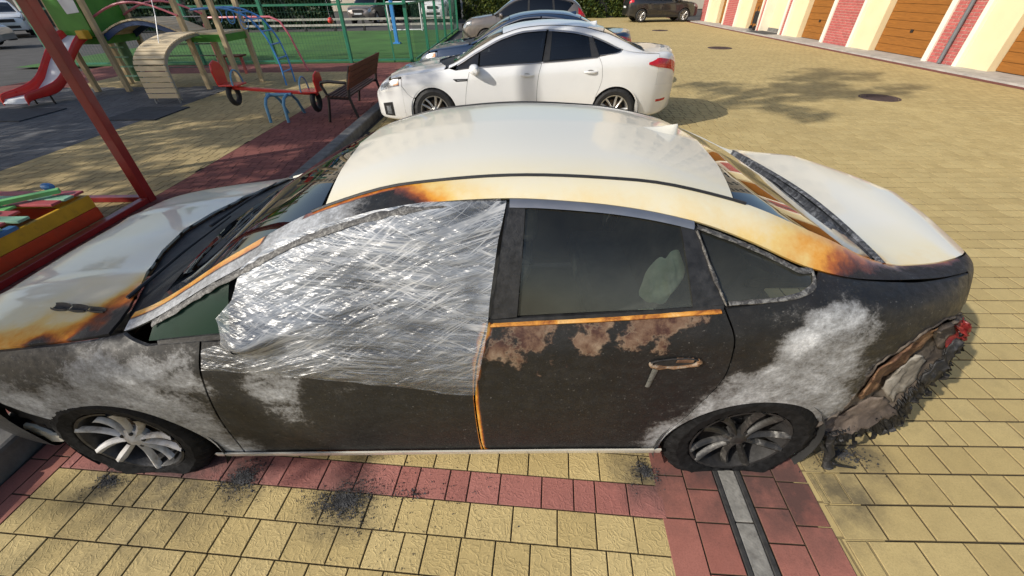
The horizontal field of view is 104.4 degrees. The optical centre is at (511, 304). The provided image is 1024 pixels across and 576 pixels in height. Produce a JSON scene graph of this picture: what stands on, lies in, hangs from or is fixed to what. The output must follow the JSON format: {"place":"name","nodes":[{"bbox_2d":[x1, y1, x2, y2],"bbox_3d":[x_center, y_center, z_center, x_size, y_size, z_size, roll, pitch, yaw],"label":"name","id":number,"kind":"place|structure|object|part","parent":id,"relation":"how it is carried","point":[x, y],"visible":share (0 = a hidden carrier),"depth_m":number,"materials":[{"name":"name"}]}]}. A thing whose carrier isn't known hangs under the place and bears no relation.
{"place":"outdoors","nodes":[
{"label":"outdoors","id":0,"kind":"place"},
{"bbox_2d":[0,62,411,483],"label":"playground paving","id":1,"kind":"structure","parent":0,"point":[214,137],"depth_m":6.58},
{"bbox_2d":[0,108,66,121],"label":"rubber mat","id":2,"kind":"object","parent":1,"relation":"on","point":[16,115],"visible":0.95,"depth_m":7.89,"materials":[{"name":"rubber"}]},
{"bbox_2d":[0,30,91,105],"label":"slide","id":3,"kind":"object","parent":1,"relation":"on","point":[48,79],"visible":0.91,"depth_m":8.61,"materials":[{"name":"red plastic"}]},
{"bbox_2d":[0,183,103,274],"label":"sandbox","id":4,"kind":"object","parent":1,"relation":"on","point":[57,214],"visible":1,"depth_m":3.78,"materials":[{"name":"orange paint"}]},
{"bbox_2d":[0,0,156,290],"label":"canopy frame","id":5,"kind":"object","parent":1,"relation":"on","point":[46,32],"visible":0.91,"depth_m":3.83,"materials":[{"name":"red paint"}]},
{"bbox_2d":[109,106,189,120],"bbox_3d":[-7.153,-3.744,7.824,1.000,0.040,1.020,0,39,1],"label":"rubber mat","id":6,"kind":"object","parent":1,"relation":"on","point":[147,113],"visible":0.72,"depth_m":7.75,"materials":[{"name":"rubber"}]},
{"bbox_2d":[41,0,295,103],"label":"play tower","id":7,"kind":"structure","parent":1,"relation":"on","point":[106,24],"depth_m":9.02,"materials":[{"name":"brown wood"}]},
{"bbox_2d":[0,101,381,485],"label":"kerb","id":8,"kind":"structure","parent":1,"relation":"on","point":[16,452],"depth_m":2.13,"materials":[{"name":"concrete"}]},
{"bbox_2d":[203,16,308,70],"bbox_3d":[-7.337,-7.446,11.409,2.605,1.336,0.056,0,39,1],"label":"climbing bar","id":9,"kind":"object","parent":1,"relation":"on","point":[232,17],"visible":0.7,"depth_m":11.08,"materials":[{"name":"red metal"}]},
{"bbox_2d":[209,60,322,122],"bbox_3d":[-4.311,-3.864,7.175,1.760,0.952,0.746,0,39,1],"label":"seesaw","id":10,"kind":"object","parent":1,"relation":"on","point":[218,73],"visible":0.95,"depth_m":7.11,"materials":[{"name":"red plastic"}]},
{"bbox_2d":[319,52,379,121],"bbox_3d":[-2.984,-4.157,7.563,0.635,0.885,1.800,0,39,1],"label":"park bench","id":11,"kind":"object","parent":1,"relation":"on","point":[359,73],"visible":0.98,"depth_m":7.10,"materials":[{"name":"wood"}]},
{"bbox_2d":[216,54,247,73],"bbox_3d":[-7.933,-6.856,11.371,0.650,0.460,0.400,0,39,1],"label":"play table","id":12,"kind":"object","parent":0,"point":[240,56],"visible":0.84,"depth_m":11.31,"materials":[{"name":"brown wood"}]},
{"bbox_2d":[0,0,701,86],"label":"ground","id":13,"kind":"structure","parent":0,"point":[25,49],"depth_m":18.75,"materials":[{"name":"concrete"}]},
{"bbox_2d":[0,24,17,44],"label":"silver car","id":14,"kind":"object","parent":13,"relation":"on","point":[7,33],"visible":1,"depth_m":18.19,"materials":[{"name":"paint"}]},
{"bbox_2d":[0,0,35,34],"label":"pale car","id":15,"kind":"object","parent":13,"relation":"on","point":[12,17],"visible":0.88,"depth_m":22.27,"materials":[{"name":"white paint"}]},
{"bbox_2d":[6,0,54,25],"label":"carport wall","id":16,"kind":"structure","parent":13,"relation":"on","point":[13,3],"depth_m":28.55,"materials":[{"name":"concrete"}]},
{"bbox_2d":[116,0,336,31],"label":"hedge","id":17,"kind":"object","parent":13,"relation":"on","point":[292,11],"visible":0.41,"depth_m":24.40,"materials":[{"name":"green plant"}]},
{"bbox_2d":[14,30,458,67],"bbox_3d":[-9.622,-11.716,17.864,13.300,0.001,12.600,0,39,1],"label":"sports court","id":18,"kind":"object","parent":13,"relation":"on","point":[364,44],"visible":0.4,"depth_m":16.48,"materials":[{"name":"green rubber"}]},
{"bbox_2d":[15,0,458,64],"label":"court fence","id":19,"kind":"object","parent":18,"relation":"on","point":[258,5],"visible":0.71,"depth_m":12.64,"materials":[{"name":"metal"}]},
{"bbox_2d":[388,0,400,43],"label":"basketball stand","id":20,"kind":"object","parent":18,"relation":"on","point":[391,7],"visible":0.95,"depth_m":16.80,"materials":[{"name":"blue metal"}]},
{"bbox_2d":[385,1,423,30],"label":"football goal","id":21,"kind":"object","parent":18,"relation":"on","point":[391,29],"visible":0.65,"depth_m":22.09,"materials":[{"name":"white metal"}]},
{"bbox_2d":[330,0,354,10],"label":"apartment block","id":22,"kind":"structure","parent":13,"relation":"on","point":[344,7],"depth_m":43.20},
{"bbox_2d":[244,13,453,31],"bbox_3d":[-9.341,-16.068,22.712,12.020,0.750,0.130,0,39,1],"label":"board fence","id":23,"kind":"object","parent":13,"relation":"on","point":[362,18],"visible":0.59,"depth_m":22.66,"materials":[{"name":"wood"}]},
{"bbox_2d":[347,0,390,23],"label":"parked car","id":24,"kind":"object","parent":13,"relation":"on","point":[367,11],"visible":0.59,"depth_m":26.38,"materials":[{"name":"grey paint"}]},
{"bbox_3d":[-9.009,-20.221,27.433,0.065,0.801,1.135,4,39,6],"label":"front door","id":25,"kind":"part","parent":24,"relation":"part of","materials":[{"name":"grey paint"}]},
{"bbox_2d":[383,0,461,20],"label":"hedge","id":26,"kind":"object","parent":13,"relation":"on","point":[398,10],"visible":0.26,"depth_m":29.62,"materials":[{"name":"green plant"}]},
{"bbox_2d":[421,0,454,21],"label":"van","id":27,"kind":"object","parent":13,"relation":"on","point":[431,9],"visible":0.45,"depth_m":26.72,"materials":[{"name":"white paint"}]},
{"bbox_2d":[462,0,626,19],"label":"hedge","id":28,"kind":"object","parent":13,"relation":"on","point":[591,8],"visible":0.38,"depth_m":29.04,"materials":[{"name":"green plant"}]},
{"bbox_2d":[685,0,704,8],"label":"apartment block","id":29,"kind":"structure","parent":13,"relation":"on","point":[699,3],"depth_m":38.14,"materials":[{"name":"beige paint"}]},
{"bbox_2d":[686,0,1023,86],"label":"garage block","id":30,"kind":"structure","parent":13,"relation":"on","point":[982,39],"depth_m":12.32,"materials":[{"name":"concrete"}]},
{"bbox_2d":[719,0,726,22],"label":"garage door","id":31,"kind":"structure","parent":30,"relation":"in","point":[725,1],"depth_m":23.25,"materials":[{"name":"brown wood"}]},
{"bbox_2d":[750,0,762,27],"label":"garage door","id":32,"kind":"structure","parent":30,"relation":"in","point":[759,3],"depth_m":19.99,"materials":[{"name":"brown wood"}]},
{"bbox_2d":[801,0,834,39],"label":"garage door","id":33,"kind":"structure","parent":30,"relation":"in","point":[821,9],"depth_m":16.04,"materials":[{"name":"brown wood"}]},
{"bbox_2d":[874,0,952,57],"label":"garage door","id":34,"kind":"structure","parent":30,"relation":"in","point":[911,26],"depth_m":12.22,"materials":[{"name":"brown wood"}]},
{"bbox_2d":[995,27,1023,75],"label":"garage door","id":35,"kind":"structure","parent":30,"relation":"in","point":[1013,61],"depth_m":9.71,"materials":[{"name":"brown wood"}]},
{"bbox_2d":[0,17,1023,575],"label":"yard paving","id":36,"kind":"structure","parent":0,"point":[940,493],"depth_m":1.91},
{"bbox_2d":[67,470,131,499],"bbox_3d":[-1.970,0.857,1.946,0.314,0.010,0.204,-16,41,-18],"label":"ash pile","id":37,"kind":"object","parent":36,"relation":"on","point":[104,482],"visible":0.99,"depth_m":1.93,"materials":[{"name":"black"}]},
{"bbox_2d":[164,456,271,512],"bbox_3d":[-1.302,0.854,1.938,0.675,0.010,0.320,-21,43,-24],"label":"ash pile","id":38,"kind":"object","parent":36,"relation":"on","point":[239,478],"visible":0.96,"depth_m":1.94,"materials":[{"name":"black"}]},
{"bbox_2d":[270,461,411,566],"bbox_3d":[-0.789,0.865,1.913,0.821,0.010,0.573,17,42,21],"label":"ash pile","id":39,"kind":"object","parent":36,"relation":"on","point":[343,499],"visible":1,"depth_m":1.85,"materials":[{"name":"black"}]},
{"bbox_2d":[263,467,608,535],"bbox_3d":[-0.498,0.893,1.874,2.178,0.010,0.496,0,39,1],"label":"ash pile","id":40,"kind":"object","parent":36,"relation":"on","point":[417,493],"visible":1,"depth_m":1.87,"materials":[{"name":"black"}]},
{"bbox_2d":[0,101,973,473],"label":"burnt car","id":41,"kind":"object","parent":36,"relation":"on","point":[652,317],"visible":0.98,"depth_m":1.62,"materials":[{"name":"beige paint"}]},
{"bbox_3d":[-0.686,0.396,1.666,1.198,0.795,0.069,0,39,1],"label":"front door","id":42,"kind":"part","parent":41,"relation":"part of","materials":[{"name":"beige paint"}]},
{"bbox_2d":[221,202,505,390],"bbox_3d":[-0.597,0.020,1.448,1.174,0.708,0.259,-2,39,-1],"label":"cling film","id":43,"kind":"object","parent":41,"relation":"attached to","point":[341,233],"visible":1,"depth_m":1.38,"materials":[{"name":"white"}]},
{"bbox_3d":[0.326,-0.150,1.379,0.615,0.351,0.185,0,39,1],"label":"rear window glass","id":44,"kind":"part","parent":41,"relation":"part of","materials":[{"name":"black glass"}]},
{"bbox_3d":[0.330,0.368,1.634,0.956,0.854,0.070,0,39,1],"label":"rear door","id":45,"kind":"part","parent":41,"relation":"part of","materials":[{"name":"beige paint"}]},
{"bbox_3d":[0.337,-0.734,3.015,0.959,0.858,0.071,-1,39,0],"label":"rear door","id":46,"kind":"part","parent":41,"relation":"part of","materials":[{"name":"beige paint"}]},
{"bbox_2d":[462,0,584,37],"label":"grey car","id":47,"kind":"object","parent":36,"relation":"on","point":[476,26],"visible":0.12,"depth_m":14.04,"materials":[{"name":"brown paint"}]},
{"bbox_3d":[0.025,-10.459,14.025,1.070,0.460,0.169,1,39,2],"label":"front window","id":48,"kind":"part","parent":47,"relation":"part of","materials":[{"name":"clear glass"}]},
{"bbox_3d":[0.795,-10.458,14.006,2.750,0.531,0.199,1,39,2],"label":"window frame","id":49,"kind":"part","parent":47,"relation":"part of","materials":[{"name":"black plastic"}]},
{"bbox_3d":[1.034,-10.465,13.973,0.830,0.440,0.175,1,39,2],"label":"rear window","id":50,"kind":"part","parent":47,"relation":"part of","materials":[{"name":"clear glass"}]},
{"bbox_3d":[1.803,-10.462,13.938,0.670,0.372,0.171,1,39,2],"label":"quarter window","id":51,"kind":"part","parent":47,"relation":"part of","materials":[{"name":"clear glass"}]},
{"bbox_2d":[377,19,674,119],"bbox_3d":[0.204,-3.905,6.712,4.820,1.467,2.150,1,39,3],"label":"white car","id":52,"kind":"object","parent":36,"relation":"on","point":[570,61],"visible":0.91,"depth_m":5.98,"materials":[{"name":"paint"}]},
{"bbox_3d":[-0.154,-3.258,6.124,1.201,0.799,0.070,1,39,3],"label":"front door","id":53,"kind":"part","parent":52,"relation":"part of","materials":[{"name":"white paint"}]},
{"bbox_3d":[0.009,-3.769,5.862,0.985,0.414,0.174,1,39,3],"label":"front window","id":54,"kind":"part","parent":52,"relation":"part of","materials":[{"name":"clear glass"}]},
{"bbox_3d":[0.861,-3.258,6.056,0.959,0.858,0.071,1,39,3],"label":"rear door","id":55,"kind":"part","parent":52,"relation":"part of","materials":[{"name":"white paint"}]},
{"bbox_3d":[0.863,-3.776,5.800,0.615,0.351,0.185,1,39,3],"label":"rear window glass","id":56,"kind":"part","parent":52,"relation":"part of","materials":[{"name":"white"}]},
{"bbox_2d":[420,10,631,60],"bbox_3d":[0.287,-5.902,9.212,4.820,1.467,2.150,1,39,2],"label":"blue car","id":57,"kind":"object","parent":36,"relation":"on","point":[454,47],"visible":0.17,"depth_m":8.54,"materials":[{"name":"paint"}]},
{"bbox_3d":[0.100,-5.764,8.361,0.985,0.414,0.174,1,39,2],"label":"front window","id":58,"kind":"part","parent":57,"relation":"part of","materials":[{"name":"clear glass"}]},
{"bbox_2d":[622,453,668,493],"bbox_3d":[0.659,0.820,1.943,0.256,0.010,0.220,0,39,1],"label":"ash pile","id":59,"kind":"object","parent":36,"relation":"on","point":[643,471],"visible":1,"depth_m":1.94,"materials":[{"name":"black"}]},
{"bbox_2d":[622,0,697,22],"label":"black car","id":60,"kind":"object","parent":36,"relation":"on","point":[639,11],"visible":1,"depth_m":24.88,"materials":[{"name":"paint"}]},
{"bbox_3d":[8.852,-18.434,24.819,0.965,0.838,0.063,-2,39,-1],"label":"rear door","id":61,"kind":"part","parent":60,"relation":"part of","materials":[{"name":"black paint"}]},
{"bbox_3d":[9.897,-18.450,24.849,1.135,0.801,0.065,-2,39,-1],"label":"front door","id":62,"kind":"part","parent":60,"relation":"part of","materials":[{"name":"black paint"}]},
{"bbox_2d":[708,46,731,48],"bbox_3d":[7.731,-9.531,14.786,0.848,0.014,0.848,0,39,1],"label":"manhole cover","id":63,"kind":"object","parent":36,"relation":"on","point":[716,47],"visible":1,"depth_m":14.82,"materials":[{"name":"metal"}]},
{"bbox_2d":[712,470,780,575],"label":"drain channel","id":64,"kind":"object","parent":36,"relation":"in","point":[756,562],"visible":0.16,"depth_m":1.75,"materials":[{"name":"concrete"}]},
{"bbox_2d":[799,442,884,473],"bbox_3d":[1.644,0.752,2.008,0.618,0.011,0.284,5,39,7],"label":"ash pile","id":65,"kind":"object","parent":36,"relation":"on","point":[838,453],"visible":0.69,"depth_m":2.00,"materials":[{"name":"black"}]},
{"bbox_2d":[858,94,901,101],"bbox_3d":[7.528,-4.228,8.144,0.728,0.014,0.728,0,39,1],"label":"manhole cover","id":66,"kind":"object","parent":36,"relation":"on","point":[880,97],"visible":1,"depth_m":8.13,"materials":[{"name":"metal"}]},
{"bbox_2d":[748,7,759,29],"bbox_3d":[11.980,-14.081,19.577,0.258,0.972,0.440,0,39,1],"label":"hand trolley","id":67,"kind":"object","parent":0,"point":[756,16],"visible":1,"depth_m":19.59,"materials":[{"name":"metal"}]},
{"bbox_2d":[748,30,776,34],"bbox_3d":[11.856,-12.835,18.781,0.750,0.019,1.800,0,39,1],"label":"door mat","id":68,"kind":"object","parent":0,"point":[762,32],"depth_m":18.64,"materials":[{"name":"rubber"}]}
]}

